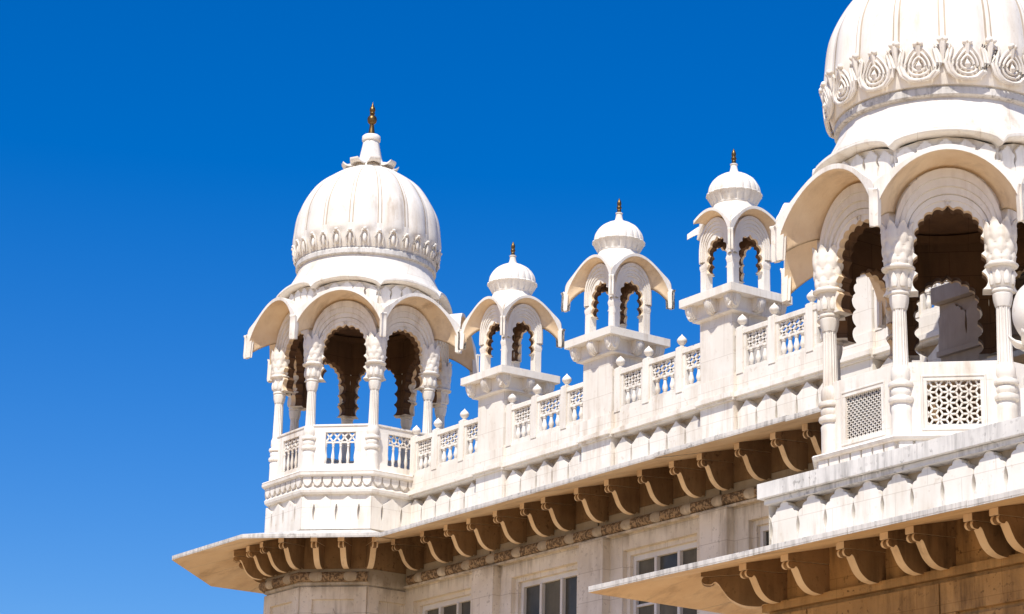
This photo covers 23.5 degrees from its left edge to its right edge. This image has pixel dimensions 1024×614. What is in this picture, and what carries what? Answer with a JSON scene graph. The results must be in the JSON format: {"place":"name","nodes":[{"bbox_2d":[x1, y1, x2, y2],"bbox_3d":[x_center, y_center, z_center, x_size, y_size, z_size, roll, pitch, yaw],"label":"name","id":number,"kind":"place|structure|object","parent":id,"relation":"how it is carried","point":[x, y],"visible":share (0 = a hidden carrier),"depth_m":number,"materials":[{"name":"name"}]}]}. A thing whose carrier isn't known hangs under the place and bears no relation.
{"place":"outdoors","nodes":[
{"label":"outdoors","id":0,"kind":"place"},
{"bbox_2d":[0,0,944,613],"label":"sky","id":1,"kind":"structure","parent":0,"point":[160,160],"materials":[{"name":"blue"}]},
{"bbox_2d":[852,274,874,335],"bbox_3d":[5.226,-1.224,35.888,1.351,4.095,1.351,13,-21,-34],"label":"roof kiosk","id":2,"kind":"object","parent":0,"point":[863,305],"depth_m":35.09,"materials":[{"name":"white stone"}]},
{"bbox_2d":[1008,285,1023,415],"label":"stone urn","id":3,"kind":"object","parent":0,"point":[1018,312],"visible":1,"depth_m":27.27,"materials":[{"name":"white stone"}]},
{"label":"ground","id":4,"kind":"structure","parent":0,"visible":0},
{"bbox_2d":[172,272,1023,613],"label":"palace building","id":5,"kind":"structure","parent":4,"relation":"on","point":[558,522],"depth_m":39.22,"materials":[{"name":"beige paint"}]},
{"bbox_2d":[243,103,479,532],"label":"domed pavilion","id":6,"kind":"structure","parent":5,"relation":"on","point":[356,300],"depth_m":45.13,"materials":[{"name":"white stone"}]},
{"bbox_2d":[409,409,477,475],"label":"balustrade","id":7,"kind":"object","parent":5,"relation":"on","point":[437,446],"visible":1,"depth_m":43.53,"materials":[{"name":"white stone"}]},
{"bbox_2d":[423,595,470,613],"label":"window","id":8,"kind":"structure","parent":5,"relation":"in","point":[461,605],"depth_m":42.62,"materials":[{"name":"grey paint"}]},
{"bbox_2d":[458,242,564,454],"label":"roof kiosk","id":9,"kind":"object","parent":5,"relation":"on","point":[512,310],"visible":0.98,"depth_m":42.73,"materials":[{"name":"white stone"}]},
{"bbox_2d":[505,374,582,446],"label":"balustrade","id":10,"kind":"object","parent":5,"relation":"on","point":[565,395],"visible":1,"depth_m":41.20,"materials":[{"name":"white stone"}]},
{"bbox_2d":[521,570,576,613],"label":"window","id":11,"kind":"structure","parent":5,"relation":"in","point":[554,594],"depth_m":40.31,"materials":[{"name":"grey paint"}]},
{"bbox_2d":[561,198,675,421],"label":"roof kiosk","id":12,"kind":"object","parent":5,"relation":"on","point":[619,269],"visible":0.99,"depth_m":40.41,"materials":[{"name":"white stone"}]},
{"bbox_2d":[613,335,699,412],"bbox_3d":[2.331,1.020,38.840,0.156,0.975,2.230,13,-21,-34],"label":"balustrade","id":13,"kind":"object","parent":5,"relation":"on","point":[681,375],"visible":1,"depth_m":38.86,"materials":[{"name":"white stone"}]},
{"bbox_2d":[633,541,696,613],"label":"window","id":14,"kind":"structure","parent":5,"relation":"in","point":[683,554],"depth_m":38.01,"materials":[{"name":"grey paint"}]},
{"bbox_2d":[679,149,792,384],"bbox_3d":[3.465,-0.543,38.233,1.351,4.095,1.351,13,-21,-34],"label":"roof kiosk","id":15,"kind":"object","parent":5,"relation":"on","point":[735,222],"visible":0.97,"depth_m":37.98,"materials":[{"name":"white stone"}]},
{"bbox_2d":[760,524,768,546],"bbox_3d":[4.158,4.049,35.359,0.100,2.100,1.690,13,-21,-34],"label":"window","id":16,"kind":"structure","parent":5,"relation":"in","point":[764,529],"depth_m":36.21,"materials":[{"name":"grey paint"}]},
{"bbox_2d":[735,290,822,374],"bbox_3d":[4.080,0.340,36.499,0.156,0.975,2.230,13,-21,-34],"label":"balustrade","id":17,"kind":"object","parent":5,"relation":"on","point":[773,342],"visible":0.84,"depth_m":36.58,"materials":[{"name":"white stone"}]},
{"bbox_2d":[873,280,948,330],"bbox_3d":[5.606,-0.253,34.457,0.156,0.975,1.465,13,-21,-34],"label":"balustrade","id":18,"kind":"object","parent":5,"relation":"on","point":[924,306],"visible":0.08,"depth_m":34.16,"materials":[{"name":"white stone"}]},
{"bbox_2d":[588,416,1023,613],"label":"projecting wing","id":19,"kind":"structure","parent":4,"relation":"on","point":[934,526],"depth_m":27.98,"materials":[{"name":"white stone"}]},
{"bbox_2d":[769,0,1023,469],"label":"domed pavilion","id":20,"kind":"structure","parent":19,"relation":"on","point":[909,193],"depth_m":29.97,"materials":[{"name":"white stone"}]}
]}

